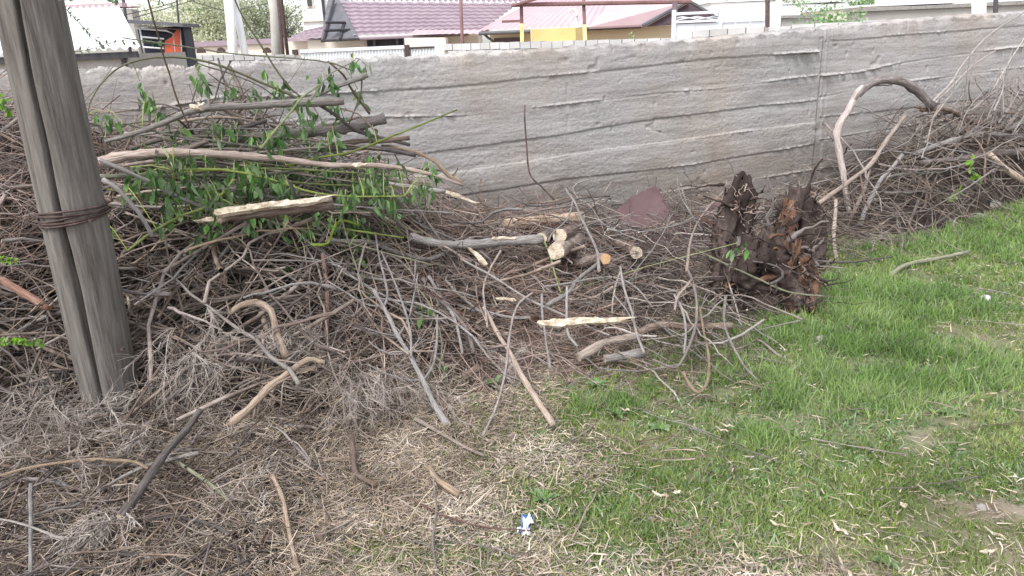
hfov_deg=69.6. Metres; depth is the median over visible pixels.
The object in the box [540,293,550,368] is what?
branch
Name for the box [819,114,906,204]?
bough
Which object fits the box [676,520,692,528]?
weed
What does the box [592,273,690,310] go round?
twig
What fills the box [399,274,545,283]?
twig
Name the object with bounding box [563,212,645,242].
twig
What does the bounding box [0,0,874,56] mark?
sky
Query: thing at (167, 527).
stick
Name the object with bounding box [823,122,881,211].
twig
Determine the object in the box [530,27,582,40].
house wall
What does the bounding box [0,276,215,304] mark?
stick
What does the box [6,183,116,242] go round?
stick
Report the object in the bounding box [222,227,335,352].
stick
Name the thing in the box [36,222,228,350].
stick
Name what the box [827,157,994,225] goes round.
twig
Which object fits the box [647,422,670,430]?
dock plant
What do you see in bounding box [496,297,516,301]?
splinter
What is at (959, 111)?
twig
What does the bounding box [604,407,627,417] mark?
weed
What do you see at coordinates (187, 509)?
stick
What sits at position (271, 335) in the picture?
dead brush clump
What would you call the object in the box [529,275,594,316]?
twig
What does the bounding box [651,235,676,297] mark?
twig
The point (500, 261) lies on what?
twig
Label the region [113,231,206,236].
stick
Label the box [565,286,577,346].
branch
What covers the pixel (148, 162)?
branch
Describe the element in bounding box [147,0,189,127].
twig
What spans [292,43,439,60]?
metal gate
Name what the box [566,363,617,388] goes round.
fallen twig
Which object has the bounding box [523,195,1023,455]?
lush grass
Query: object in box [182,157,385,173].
branch
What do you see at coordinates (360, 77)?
bough
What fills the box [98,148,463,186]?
bough
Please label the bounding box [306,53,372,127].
leafy branch
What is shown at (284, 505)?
branch
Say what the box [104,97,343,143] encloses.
bough
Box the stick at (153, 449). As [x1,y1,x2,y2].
[106,433,230,453]
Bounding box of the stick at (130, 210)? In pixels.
[113,172,218,211]
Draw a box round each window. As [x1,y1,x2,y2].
[306,0,313,7]
[494,37,519,41]
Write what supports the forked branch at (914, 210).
on the leaf mould
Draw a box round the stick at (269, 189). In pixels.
[217,162,380,209]
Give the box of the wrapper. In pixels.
[517,513,533,535]
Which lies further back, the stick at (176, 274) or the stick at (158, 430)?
the stick at (176, 274)
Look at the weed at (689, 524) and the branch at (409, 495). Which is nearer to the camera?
the weed at (689, 524)
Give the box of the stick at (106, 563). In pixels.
[17,556,157,575]
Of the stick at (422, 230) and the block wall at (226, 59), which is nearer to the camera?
the stick at (422, 230)
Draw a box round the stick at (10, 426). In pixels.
[0,398,78,432]
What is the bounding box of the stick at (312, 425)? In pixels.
[275,414,346,435]
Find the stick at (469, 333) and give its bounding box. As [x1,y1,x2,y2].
[331,297,518,388]
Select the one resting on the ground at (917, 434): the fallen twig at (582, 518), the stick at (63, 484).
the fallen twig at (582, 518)
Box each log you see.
[101,113,386,169]
[193,194,336,223]
[409,233,543,249]
[503,211,584,229]
[537,227,556,244]
[548,233,585,259]
[553,223,580,240]
[571,253,609,269]
[575,332,639,361]
[603,347,645,363]
[612,238,641,258]
[637,320,733,334]
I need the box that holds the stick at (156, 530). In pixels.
[144,447,240,542]
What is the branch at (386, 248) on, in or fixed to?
on the brush
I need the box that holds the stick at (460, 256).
[407,227,512,305]
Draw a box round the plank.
[537,316,634,327]
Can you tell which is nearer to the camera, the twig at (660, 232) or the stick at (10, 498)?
the stick at (10, 498)
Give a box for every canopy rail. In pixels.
[511,0,535,7]
[512,0,691,6]
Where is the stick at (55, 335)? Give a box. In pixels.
[8,334,66,345]
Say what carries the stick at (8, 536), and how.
on the leaf mould
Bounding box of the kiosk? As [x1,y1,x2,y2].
[128,20,199,66]
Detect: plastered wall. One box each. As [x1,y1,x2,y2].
[780,14,822,25]
[843,0,1023,21]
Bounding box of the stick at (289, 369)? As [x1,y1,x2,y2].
[150,265,300,385]
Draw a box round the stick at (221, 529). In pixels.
[101,515,227,541]
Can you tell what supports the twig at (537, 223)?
on the brush
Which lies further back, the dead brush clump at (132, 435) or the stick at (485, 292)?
the stick at (485, 292)
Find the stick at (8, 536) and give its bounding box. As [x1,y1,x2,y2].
[0,506,38,559]
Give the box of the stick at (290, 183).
[288,180,424,224]
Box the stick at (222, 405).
[175,395,256,436]
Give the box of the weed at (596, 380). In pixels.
[586,377,606,386]
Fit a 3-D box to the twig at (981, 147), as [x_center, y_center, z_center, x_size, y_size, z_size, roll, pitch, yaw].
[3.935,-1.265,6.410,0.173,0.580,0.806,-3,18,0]
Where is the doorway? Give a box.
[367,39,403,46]
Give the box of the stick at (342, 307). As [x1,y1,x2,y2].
[169,298,354,379]
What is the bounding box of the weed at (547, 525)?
[543,517,566,527]
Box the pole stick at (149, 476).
[117,408,202,518]
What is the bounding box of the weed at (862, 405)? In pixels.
[858,399,883,412]
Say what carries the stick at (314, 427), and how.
on the dry litter
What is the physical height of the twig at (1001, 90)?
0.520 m
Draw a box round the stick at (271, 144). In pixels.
[225,118,298,165]
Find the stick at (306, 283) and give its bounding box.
[243,281,337,298]
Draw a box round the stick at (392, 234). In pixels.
[328,154,410,269]
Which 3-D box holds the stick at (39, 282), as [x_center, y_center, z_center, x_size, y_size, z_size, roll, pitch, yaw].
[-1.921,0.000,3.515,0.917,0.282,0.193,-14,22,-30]
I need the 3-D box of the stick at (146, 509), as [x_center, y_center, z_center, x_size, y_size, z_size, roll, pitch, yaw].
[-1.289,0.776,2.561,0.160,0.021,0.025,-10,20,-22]
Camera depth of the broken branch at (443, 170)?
4.25 m
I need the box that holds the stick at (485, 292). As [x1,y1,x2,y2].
[358,247,530,298]
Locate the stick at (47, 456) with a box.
[1,453,51,457]
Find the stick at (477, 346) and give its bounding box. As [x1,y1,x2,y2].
[371,321,555,361]
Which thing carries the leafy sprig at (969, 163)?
on the brush
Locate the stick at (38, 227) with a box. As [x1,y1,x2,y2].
[8,206,136,243]
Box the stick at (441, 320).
[296,232,454,329]
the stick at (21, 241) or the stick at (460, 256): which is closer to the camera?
the stick at (21, 241)
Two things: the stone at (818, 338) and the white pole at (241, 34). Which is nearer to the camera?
the stone at (818, 338)
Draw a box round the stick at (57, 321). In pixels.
[25,242,150,338]
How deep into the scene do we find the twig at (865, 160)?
6.29 m
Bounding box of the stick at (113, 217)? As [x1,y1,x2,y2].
[24,189,149,280]
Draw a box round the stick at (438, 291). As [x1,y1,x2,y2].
[436,271,442,299]
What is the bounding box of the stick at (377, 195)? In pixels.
[319,175,407,243]
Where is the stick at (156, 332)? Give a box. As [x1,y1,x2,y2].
[128,319,297,363]
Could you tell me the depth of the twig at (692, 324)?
3.68 m
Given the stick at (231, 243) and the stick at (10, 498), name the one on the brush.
the stick at (231, 243)
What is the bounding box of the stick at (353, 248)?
[340,229,373,276]
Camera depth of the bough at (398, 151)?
4.14 m
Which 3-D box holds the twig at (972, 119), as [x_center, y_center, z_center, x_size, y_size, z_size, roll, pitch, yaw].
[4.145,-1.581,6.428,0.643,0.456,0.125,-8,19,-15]
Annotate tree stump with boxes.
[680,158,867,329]
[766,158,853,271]
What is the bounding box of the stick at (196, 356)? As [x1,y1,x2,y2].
[169,335,262,366]
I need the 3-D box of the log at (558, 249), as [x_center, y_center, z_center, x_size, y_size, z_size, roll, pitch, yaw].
[0.363,-0.274,4.815,0.129,0.200,0.648,3,19,16]
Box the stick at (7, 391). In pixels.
[0,386,15,397]
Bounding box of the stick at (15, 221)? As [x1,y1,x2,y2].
[0,186,102,231]
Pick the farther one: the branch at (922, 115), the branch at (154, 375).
the branch at (922, 115)
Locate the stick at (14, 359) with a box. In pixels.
[0,346,45,390]
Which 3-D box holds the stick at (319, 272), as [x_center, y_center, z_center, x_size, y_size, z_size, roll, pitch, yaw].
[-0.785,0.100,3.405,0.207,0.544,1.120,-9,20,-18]
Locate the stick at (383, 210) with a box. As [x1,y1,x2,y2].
[336,178,424,247]
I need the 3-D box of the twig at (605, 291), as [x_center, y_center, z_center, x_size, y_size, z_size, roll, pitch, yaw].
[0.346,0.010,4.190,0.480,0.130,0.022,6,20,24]
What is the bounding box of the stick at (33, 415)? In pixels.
[0,394,57,429]
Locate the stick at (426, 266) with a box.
[346,225,514,279]
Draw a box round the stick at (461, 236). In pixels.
[436,199,482,309]
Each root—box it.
[752,260,783,284]
[808,254,819,266]
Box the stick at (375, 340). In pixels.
[342,330,438,370]
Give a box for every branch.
[0,275,51,311]
[0,458,149,476]
[0,518,65,539]
[28,483,32,575]
[87,56,325,138]
[99,158,212,211]
[100,167,306,178]
[101,111,260,131]
[101,177,153,236]
[103,175,326,196]
[104,91,327,171]
[104,195,327,223]
[106,188,305,225]
[107,193,264,217]
[109,551,198,561]
[110,179,257,257]
[116,138,306,193]
[117,183,318,198]
[122,127,326,166]
[123,145,443,231]
[123,236,204,422]
[124,132,368,163]
[125,212,339,260]
[133,128,306,163]
[137,167,244,198]
[142,173,371,216]
[162,137,351,180]
[164,92,295,163]
[166,143,289,151]
[167,123,292,152]
[168,181,299,217]
[168,183,403,238]
[174,459,231,502]
[179,89,280,127]
[179,169,388,215]
[181,167,407,177]
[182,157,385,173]
[185,159,376,205]
[189,62,299,116]
[192,135,385,149]
[194,196,431,265]
[195,170,356,211]
[197,141,327,164]
[202,159,398,188]
[213,186,453,246]
[221,144,408,219]
[227,134,424,182]
[234,0,347,134]
[253,259,429,266]
[256,84,320,168]
[269,210,370,276]
[270,473,301,573]
[275,109,456,185]
[290,166,407,245]
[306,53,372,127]
[320,106,409,145]
[320,253,329,340]
[322,168,378,314]
[326,236,474,260]
[327,61,369,113]
[327,234,450,427]
[340,108,378,137]
[348,434,375,486]
[349,80,362,123]
[358,178,445,193]
[371,197,422,235]
[381,144,462,182]
[391,494,425,499]
[409,497,532,531]
[414,417,486,457]
[416,286,447,383]
[420,277,475,353]
[427,465,461,497]
[428,275,463,354]
[431,476,437,575]
[461,258,609,335]
[461,363,481,380]
[481,292,532,436]
[482,250,501,327]
[482,306,555,426]
[505,194,609,206]
[538,198,601,211]
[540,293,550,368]
[543,269,652,307]
[544,240,748,293]
[545,262,596,306]
[547,187,600,271]
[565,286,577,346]
[603,266,668,361]
[604,327,656,336]
[652,265,697,368]
[673,294,686,353]
[674,278,692,310]
[681,307,710,393]
[685,192,723,272]
[691,247,824,296]
[722,295,757,380]
[753,336,782,358]
[817,256,891,263]
[822,75,937,211]
[832,199,838,260]
[850,168,870,218]
[858,153,940,226]
[888,250,968,276]
[895,197,970,238]
[907,197,976,259]
[915,50,995,130]
[915,100,1023,132]
[920,12,1023,120]
[920,107,1023,147]
[993,38,1023,89]
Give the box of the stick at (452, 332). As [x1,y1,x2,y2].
[399,308,486,394]
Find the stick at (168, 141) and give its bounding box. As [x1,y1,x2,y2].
[116,116,194,193]
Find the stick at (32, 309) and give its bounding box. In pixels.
[0,289,54,338]
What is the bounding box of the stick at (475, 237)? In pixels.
[417,231,546,249]
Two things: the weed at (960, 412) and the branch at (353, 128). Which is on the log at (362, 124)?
the branch at (353, 128)
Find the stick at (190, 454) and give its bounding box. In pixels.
[33,451,199,515]
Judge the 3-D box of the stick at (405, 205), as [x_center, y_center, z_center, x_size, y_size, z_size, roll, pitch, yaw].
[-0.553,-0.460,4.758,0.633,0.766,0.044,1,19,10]
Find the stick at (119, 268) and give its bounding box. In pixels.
[0,263,136,269]
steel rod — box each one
[122,0,131,51]
[176,0,179,22]
[277,0,284,54]
[280,0,288,54]
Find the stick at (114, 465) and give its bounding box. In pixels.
[39,459,182,472]
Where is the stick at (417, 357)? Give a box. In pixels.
[416,292,474,359]
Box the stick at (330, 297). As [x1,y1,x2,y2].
[283,248,383,335]
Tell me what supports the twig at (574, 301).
on the brush
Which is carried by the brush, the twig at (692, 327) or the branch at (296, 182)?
the twig at (692, 327)
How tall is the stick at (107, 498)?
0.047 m
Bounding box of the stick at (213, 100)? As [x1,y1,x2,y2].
[140,60,231,172]
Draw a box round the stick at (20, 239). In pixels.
[1,237,181,279]
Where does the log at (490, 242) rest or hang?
on the brush
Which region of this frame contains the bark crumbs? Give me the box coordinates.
[294,253,1023,575]
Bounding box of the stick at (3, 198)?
[0,193,7,205]
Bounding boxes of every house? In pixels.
[301,0,348,29]
[307,0,524,48]
[479,0,717,42]
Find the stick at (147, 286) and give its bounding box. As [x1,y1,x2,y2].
[75,272,160,382]
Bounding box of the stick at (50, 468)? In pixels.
[9,414,66,478]
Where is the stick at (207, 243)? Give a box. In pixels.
[184,228,313,252]
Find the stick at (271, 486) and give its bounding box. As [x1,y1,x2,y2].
[262,461,274,501]
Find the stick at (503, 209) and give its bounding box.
[442,208,522,229]
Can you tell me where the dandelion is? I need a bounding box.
[530,488,560,503]
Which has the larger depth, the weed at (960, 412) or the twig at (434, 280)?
the twig at (434, 280)
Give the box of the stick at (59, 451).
[0,441,94,489]
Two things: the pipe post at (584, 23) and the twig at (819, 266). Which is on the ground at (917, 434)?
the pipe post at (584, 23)
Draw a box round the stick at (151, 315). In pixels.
[146,223,219,386]
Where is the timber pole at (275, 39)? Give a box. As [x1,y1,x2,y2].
[269,0,280,61]
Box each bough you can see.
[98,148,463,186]
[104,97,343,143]
[119,118,266,151]
[153,138,208,160]
[228,357,324,426]
[229,299,289,358]
[288,72,367,111]
[302,146,415,156]
[327,135,409,146]
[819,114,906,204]
[914,121,1023,155]
[919,147,1023,165]
[986,151,1023,184]
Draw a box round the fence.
[671,8,764,38]
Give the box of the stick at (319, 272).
[301,232,362,419]
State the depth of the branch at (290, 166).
3.92 m
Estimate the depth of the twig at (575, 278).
4.29 m
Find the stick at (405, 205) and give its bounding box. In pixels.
[376,161,475,273]
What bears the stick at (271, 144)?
on the brush
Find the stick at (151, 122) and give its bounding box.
[140,76,207,198]
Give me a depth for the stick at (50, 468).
2.79 m
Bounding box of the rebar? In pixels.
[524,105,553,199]
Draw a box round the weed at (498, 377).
[485,374,502,388]
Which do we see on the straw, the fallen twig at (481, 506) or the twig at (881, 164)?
the fallen twig at (481, 506)
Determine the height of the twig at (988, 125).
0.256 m
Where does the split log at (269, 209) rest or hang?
on the brush
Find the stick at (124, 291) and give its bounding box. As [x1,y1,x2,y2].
[0,289,171,324]
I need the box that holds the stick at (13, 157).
[0,153,26,161]
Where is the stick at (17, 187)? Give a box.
[9,172,234,189]
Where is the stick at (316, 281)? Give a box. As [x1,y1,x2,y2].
[287,220,391,333]
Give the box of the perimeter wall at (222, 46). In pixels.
[194,37,320,54]
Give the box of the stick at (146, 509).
[116,502,165,518]
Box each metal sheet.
[617,185,690,260]
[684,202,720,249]
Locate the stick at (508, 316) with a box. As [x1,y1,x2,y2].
[391,267,530,318]
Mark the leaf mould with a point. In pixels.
(922, 220)
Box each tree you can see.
[128,0,195,27]
[144,0,256,46]
[169,0,264,39]
[211,0,293,44]
[217,0,317,38]
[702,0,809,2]
[787,0,872,23]
[810,0,874,5]
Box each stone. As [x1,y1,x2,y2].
[815,335,824,341]
[971,213,986,218]
[975,503,986,511]
[979,295,990,300]
[990,200,1001,208]
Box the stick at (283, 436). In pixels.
[272,421,356,444]
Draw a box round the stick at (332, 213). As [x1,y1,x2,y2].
[207,182,369,241]
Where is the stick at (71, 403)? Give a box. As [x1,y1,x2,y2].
[44,383,96,432]
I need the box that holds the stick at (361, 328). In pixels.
[261,300,431,369]
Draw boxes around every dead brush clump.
[0,326,198,458]
[0,386,173,510]
[16,497,160,575]
[38,393,204,508]
[86,345,197,441]
[105,307,269,448]
[194,314,333,376]
[200,453,286,565]
[246,331,482,444]
[481,341,528,382]
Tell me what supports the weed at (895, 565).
on the ground at (917, 434)
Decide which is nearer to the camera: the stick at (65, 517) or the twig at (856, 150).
the stick at (65, 517)
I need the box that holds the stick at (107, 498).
[78,482,123,524]
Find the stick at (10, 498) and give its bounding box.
[0,489,23,505]
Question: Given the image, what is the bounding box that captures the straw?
[243,196,1023,575]
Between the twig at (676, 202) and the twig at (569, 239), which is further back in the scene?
the twig at (676, 202)
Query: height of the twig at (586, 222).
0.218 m
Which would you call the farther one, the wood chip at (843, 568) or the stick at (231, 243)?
the stick at (231, 243)
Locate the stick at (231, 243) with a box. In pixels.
[218,157,355,259]
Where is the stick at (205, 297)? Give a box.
[202,198,373,303]
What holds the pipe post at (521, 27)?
on the ground at (917, 434)
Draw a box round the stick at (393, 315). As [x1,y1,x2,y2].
[361,269,408,334]
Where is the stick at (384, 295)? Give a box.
[310,246,455,327]
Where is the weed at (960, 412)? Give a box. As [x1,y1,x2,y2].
[937,406,970,419]
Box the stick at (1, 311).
[0,310,27,317]
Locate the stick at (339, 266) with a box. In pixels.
[232,251,346,270]
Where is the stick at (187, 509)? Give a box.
[168,505,227,516]
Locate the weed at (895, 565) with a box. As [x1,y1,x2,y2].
[872,549,897,568]
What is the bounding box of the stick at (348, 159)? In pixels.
[286,143,395,169]
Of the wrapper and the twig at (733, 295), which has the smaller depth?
the wrapper
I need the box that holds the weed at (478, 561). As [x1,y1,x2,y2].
[453,554,481,566]
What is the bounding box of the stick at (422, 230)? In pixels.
[364,193,471,263]
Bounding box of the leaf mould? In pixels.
[0,114,1023,575]
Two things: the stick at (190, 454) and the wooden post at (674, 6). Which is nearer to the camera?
the stick at (190, 454)
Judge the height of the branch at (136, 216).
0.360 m
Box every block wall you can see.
[196,54,300,65]
[443,38,670,54]
[692,26,767,37]
[767,19,886,30]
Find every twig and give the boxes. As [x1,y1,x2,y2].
[123,37,353,70]
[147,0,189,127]
[342,255,424,354]
[364,288,444,343]
[397,238,482,316]
[397,249,427,313]
[397,538,442,550]
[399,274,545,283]
[400,464,470,496]
[402,189,439,217]
[411,271,454,285]
[413,202,535,211]
[419,276,526,309]
[421,150,428,224]
[427,279,615,331]
[429,230,529,254]
[430,268,538,316]
[443,535,516,556]
[446,193,556,256]
[447,207,552,238]
[454,261,553,268]
[457,501,500,512]
[458,544,528,554]
[459,284,611,332]
[466,187,496,218]
[467,311,644,324]
[469,233,548,247]
[472,262,514,301]
[474,214,508,316]
[476,309,593,325]
[479,179,498,224]
[480,282,631,320]
[485,222,572,263]
[486,265,578,294]
[486,553,531,565]
[493,194,577,214]
[496,268,574,310]
[498,218,542,263]
[500,264,571,273]
[502,199,548,217]
[510,198,621,234]
[511,211,518,297]
[514,217,628,268]
[514,292,630,311]
[515,218,580,229]
[516,215,638,255]
[525,423,595,477]
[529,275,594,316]
[529,297,610,308]
[531,222,636,266]
[534,276,612,300]
[535,298,687,355]
[538,274,632,309]
[541,224,625,253]
[543,256,634,274]
[545,210,603,245]
[549,283,583,300]
[550,211,645,244]
[556,516,601,534]
[559,184,639,237]
[560,462,624,482]
[562,299,681,371]
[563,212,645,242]
[565,203,603,231]
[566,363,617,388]
[569,438,615,441]
[570,482,605,541]
[572,178,629,217]
[576,200,639,227]
[581,198,610,214]
[585,219,698,247]
[586,168,673,234]
[587,189,704,230]
[588,220,709,252]
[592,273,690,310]
[594,216,692,248]
[597,380,624,405]
[604,223,644,245]
[605,220,710,270]
[607,228,705,245]
[611,200,676,219]
[611,271,683,341]
[613,294,764,347]
[615,204,700,237]
[618,208,672,298]
[619,304,703,359]
[621,305,710,318]
[622,310,682,405]
[624,297,755,320]
[630,436,680,441]
[642,411,719,440]
[644,230,684,260]
[645,219,709,249]
[646,213,772,233]
[648,454,723,459]
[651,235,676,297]
[652,285,799,330]
[655,248,706,256]
[658,277,777,333]
[660,187,685,223]
[661,245,709,249]
[663,184,701,229]
[663,190,685,224]
[673,157,753,228]
[673,279,802,319]
[675,232,710,235]
[677,172,711,239]
[680,183,776,233]
[682,299,752,335]
[683,308,732,365]
[687,427,781,462]
[689,288,769,375]
[690,289,777,342]
[691,208,763,225]
[691,255,749,325]
[694,276,724,277]
[702,257,842,268]
[719,291,747,312]
[720,462,743,500]
[726,348,784,363]
[729,282,741,323]
[766,555,829,561]
[778,427,908,456]
[795,120,931,189]
[804,169,945,193]
[812,531,845,566]
[820,408,873,411]
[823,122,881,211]
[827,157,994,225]
[827,533,840,571]
[833,166,954,207]
[846,149,1007,209]
[848,147,880,207]
[848,540,909,559]
[851,113,974,200]
[855,105,963,173]
[855,115,927,142]
[857,476,984,490]
[869,159,965,177]
[877,529,941,546]
[878,137,1017,170]
[884,189,943,193]
[892,105,1003,139]
[898,392,955,409]
[905,80,988,165]
[911,118,937,183]
[913,134,970,158]
[914,153,962,174]
[919,470,986,499]
[921,98,957,141]
[922,120,985,149]
[923,112,970,146]
[923,142,1023,209]
[931,35,995,119]
[933,139,1018,166]
[935,91,986,140]
[935,105,986,183]
[936,160,1003,182]
[950,57,973,145]
[950,78,979,108]
[950,104,1004,147]
[950,142,1008,170]
[951,422,1023,430]
[955,79,1013,135]
[957,90,991,143]
[958,77,999,130]
[960,48,1004,119]
[960,318,1023,325]
[964,109,1023,138]
[970,57,1008,141]
[970,73,1022,110]
[974,288,1023,298]
[976,56,1023,116]
[985,61,1013,120]
[985,68,1023,109]
[986,69,1021,144]
[988,77,1023,112]
[989,86,1023,163]
[993,60,1019,111]
[994,68,1008,145]
[994,127,1023,136]
[996,100,1023,130]
[996,106,1015,124]
[998,82,1023,122]
[998,103,1023,136]
[1002,43,1023,113]
[1004,45,1023,126]
[1006,105,1023,128]
[1006,114,1023,130]
[1012,116,1023,133]
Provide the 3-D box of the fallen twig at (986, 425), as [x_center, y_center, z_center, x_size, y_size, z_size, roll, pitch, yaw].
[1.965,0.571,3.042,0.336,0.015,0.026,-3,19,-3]
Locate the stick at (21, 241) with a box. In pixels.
[0,222,36,266]
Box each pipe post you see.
[459,0,463,43]
[520,7,523,41]
[582,0,586,39]
[765,0,769,26]
[993,0,998,12]
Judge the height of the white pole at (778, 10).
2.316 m
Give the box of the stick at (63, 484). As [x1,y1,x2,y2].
[1,470,93,493]
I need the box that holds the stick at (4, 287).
[0,285,53,303]
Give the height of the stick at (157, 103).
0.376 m
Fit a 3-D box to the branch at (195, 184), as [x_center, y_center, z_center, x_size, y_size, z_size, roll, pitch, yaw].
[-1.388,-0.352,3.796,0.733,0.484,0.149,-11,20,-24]
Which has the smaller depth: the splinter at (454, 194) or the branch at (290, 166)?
the branch at (290, 166)
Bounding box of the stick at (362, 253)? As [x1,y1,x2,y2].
[347,240,371,316]
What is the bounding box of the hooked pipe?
[568,8,577,27]
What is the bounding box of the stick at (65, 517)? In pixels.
[58,454,136,525]
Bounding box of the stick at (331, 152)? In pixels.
[287,152,375,173]
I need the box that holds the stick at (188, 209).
[187,124,326,210]
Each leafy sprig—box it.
[0,94,12,117]
[0,256,17,264]
[0,337,44,348]
[59,0,120,5]
[63,6,107,49]
[75,39,167,53]
[150,0,214,12]
[947,185,961,201]
[964,153,981,184]
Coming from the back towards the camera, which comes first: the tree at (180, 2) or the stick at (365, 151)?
the tree at (180, 2)
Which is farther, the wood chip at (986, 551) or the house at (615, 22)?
the house at (615, 22)
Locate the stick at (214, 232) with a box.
[164,215,291,233]
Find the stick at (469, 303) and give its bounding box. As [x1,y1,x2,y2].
[445,273,493,319]
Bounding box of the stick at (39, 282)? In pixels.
[0,253,206,302]
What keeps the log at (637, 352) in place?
on the brush
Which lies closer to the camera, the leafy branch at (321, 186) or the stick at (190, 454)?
the stick at (190, 454)
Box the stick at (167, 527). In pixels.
[74,513,174,575]
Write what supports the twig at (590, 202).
on the brush
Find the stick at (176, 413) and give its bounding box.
[116,412,177,442]
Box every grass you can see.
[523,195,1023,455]
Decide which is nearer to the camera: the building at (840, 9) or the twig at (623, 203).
the twig at (623, 203)
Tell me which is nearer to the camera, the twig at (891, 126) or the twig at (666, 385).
the twig at (666, 385)
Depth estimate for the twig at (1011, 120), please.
6.66 m
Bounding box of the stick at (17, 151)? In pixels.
[2,149,23,155]
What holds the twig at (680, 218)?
on the brush
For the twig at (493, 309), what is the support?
on the brush
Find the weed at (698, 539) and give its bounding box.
[690,535,707,547]
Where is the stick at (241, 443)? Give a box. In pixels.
[227,413,250,458]
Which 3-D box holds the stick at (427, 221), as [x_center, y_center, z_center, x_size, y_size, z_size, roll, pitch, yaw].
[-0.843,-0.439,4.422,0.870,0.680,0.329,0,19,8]
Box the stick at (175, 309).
[167,306,222,330]
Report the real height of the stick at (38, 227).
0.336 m
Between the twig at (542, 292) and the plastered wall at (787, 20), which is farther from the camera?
the plastered wall at (787, 20)
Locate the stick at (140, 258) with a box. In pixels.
[130,205,188,264]
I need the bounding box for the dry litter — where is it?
[0,335,598,575]
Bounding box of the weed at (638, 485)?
[635,482,648,493]
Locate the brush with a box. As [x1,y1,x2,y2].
[0,49,1023,575]
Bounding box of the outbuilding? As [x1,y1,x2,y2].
[288,26,322,61]
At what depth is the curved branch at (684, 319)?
3.73 m
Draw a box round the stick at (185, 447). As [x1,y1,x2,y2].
[167,417,215,457]
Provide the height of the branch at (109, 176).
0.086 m
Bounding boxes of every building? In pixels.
[75,5,141,53]
[404,37,448,54]
[698,0,775,26]
[781,1,850,14]
[799,3,946,22]
[875,0,1022,4]
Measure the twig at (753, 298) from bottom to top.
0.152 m
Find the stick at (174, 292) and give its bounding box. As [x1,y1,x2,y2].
[157,202,249,318]
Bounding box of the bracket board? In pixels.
[502,20,520,22]
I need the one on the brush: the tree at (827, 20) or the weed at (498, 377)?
the weed at (498, 377)
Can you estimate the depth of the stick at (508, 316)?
3.88 m
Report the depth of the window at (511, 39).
21.25 m
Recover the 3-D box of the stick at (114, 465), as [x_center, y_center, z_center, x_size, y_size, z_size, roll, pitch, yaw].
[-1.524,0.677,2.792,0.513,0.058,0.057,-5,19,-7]
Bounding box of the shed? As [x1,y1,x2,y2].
[0,2,187,69]
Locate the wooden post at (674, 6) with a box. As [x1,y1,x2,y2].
[672,2,677,23]
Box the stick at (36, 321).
[0,311,59,345]
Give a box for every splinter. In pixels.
[189,104,205,110]
[352,162,366,167]
[445,190,479,203]
[467,247,487,265]
[492,236,516,240]
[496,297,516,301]
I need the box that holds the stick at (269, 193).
[213,138,326,263]
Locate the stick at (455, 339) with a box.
[414,261,535,386]
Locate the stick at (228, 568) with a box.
[214,557,252,575]
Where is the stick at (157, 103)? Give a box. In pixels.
[130,99,300,154]
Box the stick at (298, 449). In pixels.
[249,395,312,466]
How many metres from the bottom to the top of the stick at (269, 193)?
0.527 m
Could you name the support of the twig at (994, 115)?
on the brush
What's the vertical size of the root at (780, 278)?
0.076 m
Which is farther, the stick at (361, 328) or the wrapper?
the stick at (361, 328)
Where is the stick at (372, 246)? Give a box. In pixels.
[322,237,414,250]
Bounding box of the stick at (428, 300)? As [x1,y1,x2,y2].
[415,263,451,349]
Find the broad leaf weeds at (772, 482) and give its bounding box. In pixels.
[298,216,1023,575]
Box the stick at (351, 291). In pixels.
[321,247,374,327]
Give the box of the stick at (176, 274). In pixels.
[134,239,205,304]
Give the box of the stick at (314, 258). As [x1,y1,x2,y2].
[309,199,333,316]
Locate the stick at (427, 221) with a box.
[310,156,450,260]
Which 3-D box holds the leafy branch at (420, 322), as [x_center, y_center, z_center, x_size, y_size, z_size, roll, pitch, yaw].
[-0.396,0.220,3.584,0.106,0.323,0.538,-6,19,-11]
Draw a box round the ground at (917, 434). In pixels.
[301,204,1023,575]
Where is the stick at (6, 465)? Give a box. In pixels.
[1,464,13,468]
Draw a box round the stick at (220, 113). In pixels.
[176,111,327,160]
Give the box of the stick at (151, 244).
[117,236,195,259]
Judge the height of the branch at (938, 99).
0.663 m
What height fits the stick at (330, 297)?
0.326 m
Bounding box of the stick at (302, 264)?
[262,218,334,298]
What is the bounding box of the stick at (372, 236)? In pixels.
[370,234,520,299]
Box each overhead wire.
[127,0,180,14]
[133,0,194,17]
[190,0,267,9]
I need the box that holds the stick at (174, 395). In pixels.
[157,261,349,409]
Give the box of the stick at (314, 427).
[243,419,317,429]
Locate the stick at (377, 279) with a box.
[346,270,477,297]
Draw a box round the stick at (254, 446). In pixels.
[160,436,261,492]
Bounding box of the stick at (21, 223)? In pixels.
[0,209,42,236]
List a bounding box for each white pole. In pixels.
[224,0,237,54]
[234,0,248,53]
[774,0,781,29]
[972,0,985,13]
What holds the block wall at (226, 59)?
on the ground at (917, 434)
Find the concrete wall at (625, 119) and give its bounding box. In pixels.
[0,10,1023,230]
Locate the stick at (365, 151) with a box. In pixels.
[236,150,367,165]
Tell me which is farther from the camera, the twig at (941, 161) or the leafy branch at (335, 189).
the twig at (941, 161)
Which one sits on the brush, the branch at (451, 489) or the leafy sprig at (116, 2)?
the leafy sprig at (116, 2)
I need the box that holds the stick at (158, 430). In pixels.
[142,423,177,434]
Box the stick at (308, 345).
[281,323,351,382]
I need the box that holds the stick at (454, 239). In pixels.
[412,219,491,261]
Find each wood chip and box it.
[652,490,668,497]
[770,520,786,526]
[833,521,847,534]
[838,555,851,575]
[979,548,997,553]
[983,526,1005,538]
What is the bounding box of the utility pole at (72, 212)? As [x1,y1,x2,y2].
[0,0,144,428]
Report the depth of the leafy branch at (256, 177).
3.67 m
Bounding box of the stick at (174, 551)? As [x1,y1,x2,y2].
[122,549,176,568]
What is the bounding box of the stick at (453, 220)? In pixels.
[451,218,529,245]

